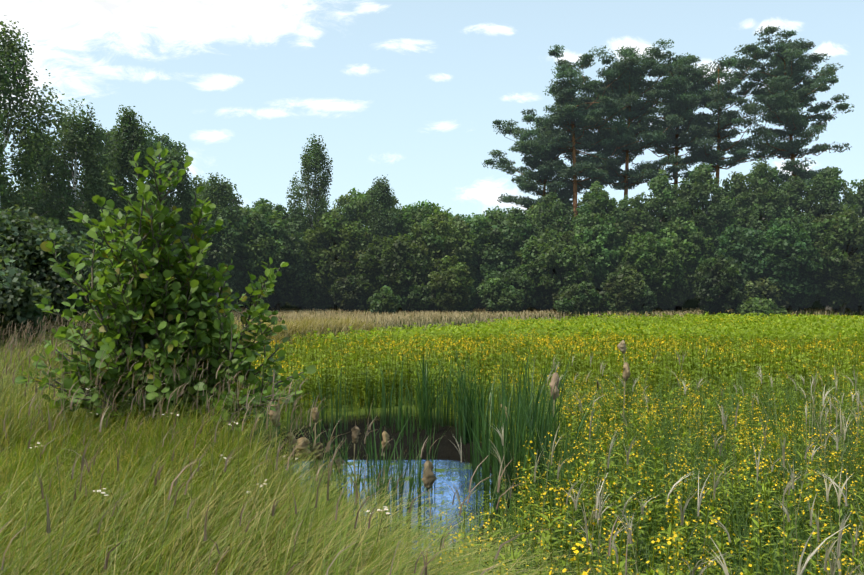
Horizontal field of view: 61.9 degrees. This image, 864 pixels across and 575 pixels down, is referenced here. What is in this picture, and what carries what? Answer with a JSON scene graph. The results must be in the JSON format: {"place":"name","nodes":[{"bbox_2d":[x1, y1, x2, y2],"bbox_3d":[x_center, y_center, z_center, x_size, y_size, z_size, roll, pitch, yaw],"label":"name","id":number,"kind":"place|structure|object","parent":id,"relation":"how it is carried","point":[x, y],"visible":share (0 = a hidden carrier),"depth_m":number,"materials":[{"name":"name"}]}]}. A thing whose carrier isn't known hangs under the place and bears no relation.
{"place":"outdoors","nodes":[
{"label":"outdoors","id":0,"kind":"place"},
{"bbox_2d":[284,460,492,557],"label":"pond water","id":1,"kind":"structure","parent":0,"point":[449,472],"depth_m":10.45,"materials":[{"name":"blue liquid"}]},
{"bbox_2d":[268,404,280,471],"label":"cattail stalk","id":2,"kind":"object","parent":1,"relation":"in","point":[276,412],"visible":0.35,"depth_m":10.24,"materials":[{"name":"brown plant"}]},
{"bbox_2d":[312,440,322,510],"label":"cattail stalk","id":3,"kind":"object","parent":1,"relation":"in","point":[319,451],"visible":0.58,"depth_m":8.91,"materials":[{"name":"brown plant"}]},
{"bbox_2d":[351,422,363,495],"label":"cattail stalk","id":4,"kind":"object","parent":1,"relation":"in","point":[355,429],"visible":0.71,"depth_m":8.94,"materials":[{"name":"brown plant"}]},
{"bbox_2d":[372,431,405,476],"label":"cattail stalk","id":5,"kind":"object","parent":1,"relation":"in","point":[385,435],"visible":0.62,"depth_m":9.62,"materials":[{"name":"brown plant"}]},
{"bbox_2d":[421,455,447,530],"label":"cattail stalk","id":6,"kind":"object","parent":1,"relation":"in","point":[429,478],"visible":0.79,"depth_m":8.45,"materials":[{"name":"brown plant"}]},
{"bbox_2d":[0,0,863,225],"label":"sky","id":7,"kind":"structure","parent":0,"point":[411,93],"materials":[{"name":"blue"}]},
{"bbox_2d":[1,256,863,574],"bbox_3d":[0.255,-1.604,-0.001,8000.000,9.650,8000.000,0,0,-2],"label":"terrain","id":8,"kind":"structure","parent":0,"point":[447,448],"depth_m":13.78,"materials":[{"name":"soil"}]},
{"bbox_2d":[0,103,25,211],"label":"birch","id":9,"kind":"object","parent":8,"relation":"on","point":[17,197],"visible":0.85,"depth_m":30.04,"materials":[{"name":"green plant"}]},
{"bbox_2d":[0,233,34,277],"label":"willow shrub","id":10,"kind":"object","parent":8,"relation":"on","point":[3,253],"visible":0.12,"depth_m":20.02,"materials":[{"name":"green plant"}]},
{"bbox_2d":[0,257,53,350],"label":"willow shrub","id":11,"kind":"object","parent":8,"relation":"on","point":[21,295],"visible":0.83,"depth_m":16.55,"materials":[{"name":"green plant"}]},
{"bbox_2d":[0,208,68,248],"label":"tree","id":12,"kind":"object","parent":8,"relation":"on","point":[51,223],"visible":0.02,"depth_m":29.41,"materials":[{"name":"green plant"}]},
{"bbox_2d":[0,15,72,232],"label":"birch","id":13,"kind":"object","parent":8,"relation":"on","point":[10,62],"visible":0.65,"depth_m":32.65,"materials":[{"name":"green plant"}]},
{"bbox_2d":[10,127,82,235],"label":"birch","id":14,"kind":"object","parent":8,"relation":"on","point":[46,177],"visible":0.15,"depth_m":37.95,"materials":[{"name":"green plant"}]},
{"bbox_2d":[0,204,97,342],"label":"willow shrub","id":15,"kind":"object","parent":8,"relation":"on","point":[36,263],"visible":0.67,"depth_m":20.78,"materials":[{"name":"green plant"}]},
{"bbox_2d":[28,98,116,263],"bbox_3d":[-18.260,-3.913,36.555,4.327,11.628,4.580,0,0,-2],"label":"birch","id":16,"kind":"object","parent":8,"relation":"on","point":[77,130],"visible":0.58,"depth_m":36.21,"materials":[{"name":"green plant"}]},
{"bbox_2d":[49,257,115,331],"bbox_3d":[-11.900,0.474,24.583,3.787,3.116,3.950,0,0,-2],"label":"willow shrub","id":17,"kind":"object","parent":8,"relation":"on","point":[85,301],"depth_m":23.29,"materials":[{"name":"green plant"}]},
{"bbox_2d":[79,126,129,173],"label":"hedge tree","id":18,"kind":"object","parent":8,"relation":"on","point":[108,133],"visible":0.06,"depth_m":61.52,"materials":[{"name":"green plant"}]},
{"bbox_2d":[76,152,135,260],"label":"birch","id":19,"kind":"object","parent":8,"relation":"on","point":[102,187],"visible":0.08,"depth_m":43.07,"materials":[{"name":"green plant"}]},
{"bbox_2d":[90,105,163,261],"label":"birch","id":20,"kind":"object","parent":8,"relation":"on","point":[131,136],"visible":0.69,"depth_m":38.93,"materials":[{"name":"green plant"}]},
{"bbox_2d":[125,126,188,188],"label":"hedge tree","id":21,"kind":"object","parent":8,"relation":"on","point":[166,141],"visible":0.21,"depth_m":62.41,"materials":[{"name":"green plant"}]},
{"bbox_2d":[15,141,315,440],"bbox_3d":[-2.835,0.063,8.329,3.065,3.350,2.607,0,0,-2],"label":"alder bush","id":22,"kind":"object","parent":8,"relation":"on","point":[166,314],"visible":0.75,"depth_m":7.78,"materials":[{"name":"green plant"}]},
{"bbox_2d":[133,145,207,278],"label":"birch","id":23,"kind":"object","parent":8,"relation":"on","point":[184,186],"visible":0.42,"depth_m":42.16,"materials":[{"name":"green plant"}]},
{"bbox_2d":[174,175,243,208],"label":"hedge tree","id":24,"kind":"object","parent":8,"relation":"on","point":[238,201],"visible":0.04,"depth_m":63.01,"materials":[{"name":"green plant"}]},
{"bbox_2d":[177,196,242,296],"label":"tree","id":25,"kind":"object","parent":8,"relation":"on","point":[212,257],"visible":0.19,"depth_m":48.30,"materials":[{"name":"green plant"}]},
{"bbox_2d":[30,381,389,572],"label":"white wildflowers","id":26,"kind":"object","parent":8,"relation":"on","point":[385,508],"visible":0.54,"depth_m":5.00,"materials":[{"name":"white petal"},{"name":"green stem"}]},
{"bbox_2d":[197,172,247,297],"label":"birch","id":27,"kind":"object","parent":8,"relation":"on","point":[218,194],"visible":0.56,"depth_m":48.81,"materials":[{"name":"green plant"}]},
{"bbox_2d":[217,203,292,309],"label":"tree","id":28,"kind":"object","parent":8,"relation":"on","point":[255,221],"visible":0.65,"depth_m":50.17,"materials":[{"name":"green plant"}]},
{"bbox_2d":[239,269,289,310],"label":"hedge shrub","id":29,"kind":"object","parent":8,"relation":"on","point":[273,301],"visible":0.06,"depth_m":52.16,"materials":[{"name":"green plant"}]},
{"bbox_2d":[243,212,312,310],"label":"tree","id":30,"kind":"object","parent":8,"relation":"on","point":[294,273],"visible":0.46,"depth_m":51.73,"materials":[{"name":"green plant"}]},
{"bbox_2d":[252,198,307,307],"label":"hedge tree","id":31,"kind":"object","parent":8,"relation":"on","point":[279,208],"visible":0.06,"depth_m":57.28,"materials":[{"name":"green plant"}]},
{"bbox_2d":[295,430,310,478],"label":"cattail stalk","id":32,"kind":"object","parent":8,"relation":"on","point":[301,451],"visible":0.54,"depth_m":7.22,"materials":[{"name":"brown plant"}]},
{"bbox_2d":[291,230,325,309],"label":"hedge tree","id":33,"kind":"object","parent":8,"relation":"on","point":[299,306],"visible":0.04,"depth_m":54.97,"materials":[{"name":"green plant"}]},
{"bbox_2d":[288,272,335,310],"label":"hedge shrub","id":34,"kind":"object","parent":8,"relation":"on","point":[309,299],"visible":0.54,"depth_m":53.63,"materials":[{"name":"green plant"}]},
{"bbox_2d":[285,134,340,267],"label":"birch","id":35,"kind":"object","parent":8,"relation":"on","point":[316,167],"visible":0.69,"depth_m":55.66,"materials":[{"name":"green plant"}]},
{"bbox_2d":[299,212,370,309],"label":"hedge tree","id":36,"kind":"object","parent":8,"relation":"on","point":[352,238],"visible":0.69,"depth_m":53.82,"materials":[{"name":"green plant"}]},
{"bbox_2d":[0,309,678,574],"bbox_3d":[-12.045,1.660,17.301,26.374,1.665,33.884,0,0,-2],"label":"bank grass","id":37,"kind":"structure","parent":8,"relation":"on","point":[35,550],"depth_m":4.38,"materials":[{"name":"green plant"}]},
{"bbox_2d":[330,275,368,311],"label":"hedge shrub","id":38,"kind":"object","parent":8,"relation":"on","point":[346,293],"visible":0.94,"depth_m":52.09,"materials":[{"name":"green plant"}]},
{"bbox_2d":[330,188,373,221],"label":"hedge tree","id":39,"kind":"object","parent":8,"relation":"on","point":[341,202],"visible":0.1,"depth_m":65.09,"materials":[{"name":"green plant"}]},
{"bbox_2d":[338,193,412,248],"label":"hedge tree","id":40,"kind":"object","parent":8,"relation":"on","point":[353,214],"visible":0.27,"depth_m":58.07,"materials":[{"name":"green plant"}]},
{"bbox_2d":[361,175,399,260],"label":"birch","id":41,"kind":"object","parent":8,"relation":"on","point":[381,195],"visible":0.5,"depth_m":57.21,"materials":[{"name":"green plant"}]},
{"bbox_2d":[367,285,400,313],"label":"bush","id":42,"kind":"object","parent":8,"relation":"on","point":[384,300],"visible":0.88,"depth_m":47.82,"materials":[{"name":"green plant"}]},
{"bbox_2d":[352,233,433,297],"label":"hedge tree","id":43,"kind":"object","parent":8,"relation":"on","point":[403,257],"visible":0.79,"depth_m":51.99,"materials":[{"name":"green plant"}]},
{"bbox_2d":[234,388,577,574],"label":"grass","id":44,"kind":"structure","parent":8,"relation":"on","point":[357,415],"depth_m":9.45,"materials":[{"name":"green plant"}]},
{"bbox_2d":[220,338,613,564],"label":"cattail leaves","id":45,"kind":"object","parent":8,"relation":"on","point":[474,426],"visible":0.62,"depth_m":9.60,"materials":[{"name":"green plant"}]},
{"bbox_2d":[399,283,438,312],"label":"hedge shrub","id":46,"kind":"object","parent":8,"relation":"on","point":[418,298],"visible":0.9,"depth_m":51.05,"materials":[{"name":"green plant"}]},
{"bbox_2d":[327,463,511,574],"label":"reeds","id":47,"kind":"object","parent":8,"relation":"on","point":[424,508],"visible":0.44,"depth_m":6.39,"materials":[{"name":"green plant"}]},
{"bbox_2d":[400,199,454,257],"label":"hedge tree","id":48,"kind":"object","parent":8,"relation":"on","point":[417,212],"visible":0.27,"depth_m":58.67,"materials":[{"name":"green plant"}]},
{"bbox_2d":[407,208,480,311],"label":"hedge tree","id":49,"kind":"object","parent":8,"relation":"on","point":[437,233],"visible":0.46,"depth_m":53.45,"materials":[{"name":"green plant"}]},
{"bbox_2d":[426,255,473,312],"bbox_3d":[1.315,-0.127,50.730,3.230,4.467,3.132,0,0,-38],"label":"hedge shrub","id":50,"kind":"object","parent":8,"relation":"on","point":[450,280],"visible":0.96,"depth_m":50.06,"materials":[{"name":"green plant"}]},
{"bbox_2d":[40,306,863,342],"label":"dry grass strip","id":51,"kind":"object","parent":8,"relation":"on","point":[410,317],"visible":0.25,"depth_m":45.77,"materials":[{"name":"beige plant"}]},
{"bbox_2d":[455,285,475,312],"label":"bush","id":52,"kind":"object","parent":8,"relation":"on","point":[469,306],"visible":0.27,"depth_m":51.29,"materials":[{"name":"green plant"}]},
{"bbox_2d":[469,275,486,310],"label":"hedge shrub","id":53,"kind":"object","parent":8,"relation":"on","point":[477,301],"visible":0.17,"depth_m":54.30,"materials":[{"name":"green plant"}]},
{"bbox_2d":[464,210,522,284],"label":"hedge tree","id":54,"kind":"object","parent":8,"relation":"on","point":[484,229],"visible":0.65,"depth_m":54.03,"materials":[{"name":"green plant"}]},
{"bbox_2d":[476,277,514,312],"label":"bush","id":55,"kind":"object","parent":8,"relation":"on","point":[488,298],"visible":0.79,"depth_m":50.16,"materials":[{"name":"green plant"}]},
{"bbox_2d":[477,267,539,312],"bbox_3d":[5.540,0.282,52.085,4.576,3.673,4.580,0,0,-2],"label":"hedge shrub","id":56,"kind":"object","parent":8,"relation":"on","point":[516,279],"visible":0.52,"depth_m":51.08,"materials":[{"name":"green plant"}]},
{"bbox_2d":[496,285,524,313],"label":"bush","id":57,"kind":"object","parent":8,"relation":"on","point":[517,304],"visible":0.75,"depth_m":49.97,"materials":[{"name":"green plant"}]},
{"bbox_2d":[491,207,541,269],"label":"tree","id":58,"kind":"object","parent":8,"relation":"on","point":[524,221],"visible":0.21,"depth_m":55.32,"materials":[{"name":"green plant"}]},
{"bbox_2d":[526,204,556,238],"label":"hedge tree","id":59,"kind":"object","parent":8,"relation":"on","point":[531,211],"visible":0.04,"depth_m":60.10,"materials":[{"name":"green plant"}]},
{"bbox_2d":[483,109,602,216],"bbox_3d":[10.216,-7.334,65.383,8.805,18.650,9.328,0,0,-22],"label":"pine","id":60,"kind":"object","parent":8,"relation":"on","point":[537,148],"visible":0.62,"depth_m":63.75,"materials":[{"name":"green plant"}]},
{"bbox_2d":[532,271,559,311],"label":"hedge shrub","id":61,"kind":"object","parent":8,"relation":"on","point":[550,306],"visible":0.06,"depth_m":52.77,"materials":[{"name":"green plant"}]},
{"bbox_2d":[523,186,584,218],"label":"hedge tree","id":62,"kind":"object","parent":8,"relation":"on","point":[567,202],"visible":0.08,"depth_m":66.64,"materials":[{"name":"green plant"}]},
{"bbox_2d":[515,228,593,311],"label":"hedge tree","id":63,"kind":"object","parent":8,"relation":"on","point":[565,258],"visible":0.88,"depth_m":51.22,"materials":[{"name":"green plant"}]},
{"bbox_2d":[531,192,582,279],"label":"aspen tree","id":64,"kind":"object","parent":8,"relation":"on","point":[551,215],"visible":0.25,"depth_m":56.38,"materials":[{"name":"green plant"}]},
{"bbox_2d":[547,365,569,497],"bbox_3d":[1.704,1.866,9.200,0.477,1.748,0.235,0,0,-2],"label":"cattail stalk","id":65,"kind":"object","parent":8,"relation":"on","point":[552,384],"visible":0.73,"depth_m":9.19,"materials":[{"name":"green plant stem"},{"name":"leaves"},{"name":"brown cattail seed head"}]},
{"bbox_2d":[553,295,593,315],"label":"bush","id":66,"kind":"object","parent":8,"relation":"on","point":[562,305],"visible":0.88,"depth_m":47.79,"materials":[{"name":"green plant"}]},
{"bbox_2d":[552,282,607,312],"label":"hedge shrub","id":67,"kind":"object","parent":8,"relation":"on","point":[568,291],"visible":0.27,"depth_m":49.24,"materials":[{"name":"green plant"}]},
{"bbox_2d":[572,281,602,312],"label":"bush","id":68,"kind":"object","parent":8,"relation":"on","point":[587,296],"visible":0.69,"depth_m":48.06,"materials":[{"name":"green plant"}]},
{"bbox_2d":[571,215,624,299],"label":"hedge tree","id":69,"kind":"object","parent":8,"relation":"on","point":[601,243],"visible":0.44,"depth_m":53.67,"materials":[{"name":"green plant"}]},
{"bbox_2d":[568,181,627,259],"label":"aspen tree","id":70,"kind":"object","parent":8,"relation":"on","point":[596,201],"visible":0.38,"depth_m":55.47,"materials":[{"name":"green plant"}]},
{"bbox_2d":[538,44,662,216],"bbox_3d":[14.156,-9.734,63.061,10.011,23.369,10.731,0,0,-2],"label":"pine","id":71,"kind":"object","parent":8,"relation":"on","point":[566,91],"visible":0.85,"depth_m":61.41,"materials":[{"name":"green plant"}]},
{"bbox_2d":[602,292,620,313],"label":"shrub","id":72,"kind":"object","parent":8,"relation":"on","point":[608,301],"visible":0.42,"depth_m":49.26,"materials":[{"name":"green plant"}]},
{"bbox_2d":[554,48,672,189],"bbox_3d":[15.449,-9.615,65.009,8.392,23.231,9.810,0,0,-31],"label":"pine","id":73,"kind":"object","parent":8,"relation":"on","point":[604,149],"visible":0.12,"depth_m":64.47,"materials":[{"name":"green plant"}]},
{"bbox_2d":[617,340,626,447],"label":"cattail stalk","id":74,"kind":"object","parent":8,"relation":"on","point":[621,346],"visible":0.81,"depth_m":12.16,"materials":[{"name":"brown plant"}]},
{"bbox_2d":[600,266,645,313],"bbox_3d":[13.129,0.280,49.459,2.964,3.465,2.980,0,0,-2],"label":"hedge shrub","id":75,"kind":"object","parent":8,"relation":"on","point":[624,286],"visible":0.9,"depth_m":48.75,"materials":[{"name":"green plant"}]},
{"bbox_2d":[622,357,630,419],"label":"cattail stalk","id":76,"kind":"object","parent":8,"relation":"on","point":[626,373],"visible":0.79,"depth_m":12.04,"materials":[{"name":"brown plant"}]},
{"bbox_2d":[614,220,646,248],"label":"hedge tree","id":77,"kind":"object","parent":8,"relation":"on","point":[633,230],"visible":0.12,"depth_m":56.93,"materials":[{"name":"green plant"}]},
{"bbox_2d":[576,45,692,208],"bbox_3d":[17.239,-9.223,61.923,8.313,22.377,8.326,0,0,-41],"label":"pine","id":78,"kind":"object","parent":8,"relation":"on","point":[633,79],"visible":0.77,"depth_m":61.31,"materials":[{"name":"green plant"}]},
{"bbox_2d":[608,254,661,311],"bbox_3d":[14.612,-0.304,52.673,3.980,4.698,3.921,0,0,-22],"label":"hedge shrub","id":79,"kind":"object","parent":8,"relation":"on","point":[636,260],"visible":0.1,"depth_m":51.62,"materials":[{"name":"green plant"}]},
{"bbox_2d":[615,192,659,246],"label":"aspen tree","id":80,"kind":"object","parent":8,"relation":"on","point":[630,214],"visible":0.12,"depth_m":57.61,"materials":[{"name":"green plant"}]},
{"bbox_2d":[627,285,657,313],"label":"bush","id":81,"kind":"object","parent":8,"relation":"on","point":[647,296],"visible":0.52,"depth_m":48.92,"materials":[{"name":"green plant"}]},
{"bbox_2d":[615,231,685,305],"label":"hedge tree","id":82,"kind":"object","parent":8,"relation":"on","point":[659,255],"visible":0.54,"depth_m":52.20,"materials":[{"name":"green plant"}]},
{"bbox_2d":[597,39,714,194],"bbox_3d":[20.196,-9.935,64.237,9.999,23.836,9.110,0,0,-2],"label":"pine","id":83,"kind":"object","parent":8,"relation":"on","point":[685,103],"visible":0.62,"depth_m":62.36,"materials":[{"name":"green plant"}]},
{"bbox_2d":[637,169,692,308],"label":"aspen tree","id":84,"kind":"object","parent":8,"relation":"on","point":[664,192],"visible":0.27,"depth_m":56.74,"materials":[{"name":"green plant"}]},
{"bbox_2d":[654,271,689,311],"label":"hedge shrub","id":85,"kind":"object","parent":8,"relation":"on","point":[680,300],"visible":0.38,"depth_m":53.16,"materials":[{"name":"green plant"}]},
{"bbox_2d":[482,367,863,574],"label":"loosestrife","id":86,"kind":"object","parent":8,"relation":"on","point":[669,546],"depth_m":6.83,"materials":[{"name":"plant"}]},
{"bbox_2d":[653,217,715,310],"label":"hedge tree","id":87,"kind":"object","parent":8,"relation":"on","point":[691,234],"visible":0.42,"depth_m":54.49,"materials":[{"name":"green plant"}]},
{"bbox_2d":[667,163,733,308],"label":"aspen tree","id":88,"kind":"object","parent":8,"relation":"on","point":[695,188],"visible":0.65,"depth_m":55.71,"materials":[{"name":"green plant"}]},
{"bbox_2d":[692,255,747,317],"bbox_3d":[19.753,-0.003,49.466,3.502,4.449,3.282,0,0,-2],"label":"hedge shrub","id":89,"kind":"object","parent":8,"relation":"on","point":[716,279],"visible":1,"depth_m":48.84,"materials":[{"name":"green plant"}]},
{"bbox_2d":[709,171,752,257],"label":"aspen tree","id":90,"kind":"object","parent":8,"relation":"on","point":[734,187],"visible":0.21,"depth_m":58.07,"materials":[{"name":"green plant"}]},
{"bbox_2d":[708,224,773,300],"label":"hedge tree","id":91,"kind":"object","parent":8,"relation":"on","point":[744,247],"visible":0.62,"depth_m":52.94,"materials":[{"name":"green plant"}]},
{"bbox_2d":[677,42,808,188],"bbox_3d":[26.495,-9.477,62.257,10.611,22.962,10.283,0,0,37],"label":"pine","id":92,"kind":"object","parent":8,"relation":"on","point":[721,97],"visible":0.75,"depth_m":62.26,"materials":[{"name":"green plant"}]},
{"bbox_2d":[728,297,787,316],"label":"hedge shrub","id":93,"kind":"object","parent":8,"relation":"on","point":[758,306],"visible":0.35,"depth_m":47.90,"materials":[{"name":"green plant"}]},
{"bbox_2d":[737,277,789,309],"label":"hedge shrub","id":94,"kind":"object","parent":8,"relation":"on","point":[757,288],"visible":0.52,"depth_m":51.89,"materials":[{"name":"green plant"}]},
{"bbox_2d":[729,158,798,252],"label":"aspen tree","id":95,"kind":"object","parent":8,"relation":"on","point":[767,191],"visible":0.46,"depth_m":56.05,"materials":[{"name":"green plant"}]},
{"bbox_2d":[718,26,854,308],"bbox_3d":[29.751,-10.262,61.948,9.755,24.505,10.655,0,0,-2],"label":"pine","id":96,"kind":"object","parent":8,"relation":"on","point":[787,100],"visible":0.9,"depth_m":59.88,"materials":[{"name":"green plant"}]},
{"bbox_2d":[753,217,827,310],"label":"hedge tree","id":97,"kind":"object","parent":8,"relation":"on","point":[785,265],"visible":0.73,"depth_m":51.74,"materials":[{"name":"green plant"}]},
{"bbox_2d":[771,176,823,236],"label":"aspen tree","id":98,"kind":"object","parent":8,"relation":"on","point":[796,189],"visible":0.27,"depth_m":57.23,"materials":[{"name":"green plant"}]},
{"bbox_2d":[786,268,818,311],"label":"hedge shrub","id":99,"kind":"object","parent":8,"relation":"on","point":[806,303],"visible":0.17,"depth_m":52.58,"materials":[{"name":"green plant"}]},
{"bbox_2d":[796,166,861,310],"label":"aspen tree","id":100,"kind":"object","parent":8,"relation":"on","point":[827,185],"visible":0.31,"depth_m":56.28,"materials":[{"name":"green plant"}]},
{"bbox_2d":[808,204,863,314],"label":"hedge tree","id":101,"kind":"object","parent":8,"relation":"on","point":[832,243],"visible":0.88,"depth_m":50.90,"materials":[{"name":"green plant"}]},
{"bbox_2d":[819,264,852,313],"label":"hedge shrub","id":102,"kind":"object","parent":8,"relation":"on","point":[836,308],"visible":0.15,"depth_m":52.19,"materials":[{"name":"green plant"}]},
{"bbox_2d":[833,179,863,222],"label":"aspen tree","id":103,"kind":"object","parent":8,"relation":"on","point":[860,201],"visible":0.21,"depth_m":57.57,"materials":[{"name":"green plant"}]},
{"bbox_2d":[850,294,863,312],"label":"hedge shrub","id":104,"kind":"object","parent":8,"relation":"on","point":[858,304],"visible":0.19,"depth_m":52.99,"materials":[{"name":"green plant"}]},
{"bbox_2d":[244,312,863,574],"bbox_3d":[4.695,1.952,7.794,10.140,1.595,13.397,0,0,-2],"label":"reed grass","id":105,"kind":"structure","parent":0,"point":[741,519],"depth_m":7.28,"materials":[{"name":"green plant"}]},
{"bbox_2d":[446,349,863,574],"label":"reed grass panicles","id":106,"kind":"object","parent":105,"relation":"attached to","point":[799,571],"visible":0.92,"depth_m":5.05,"materials":[{"name":"beige plant"}]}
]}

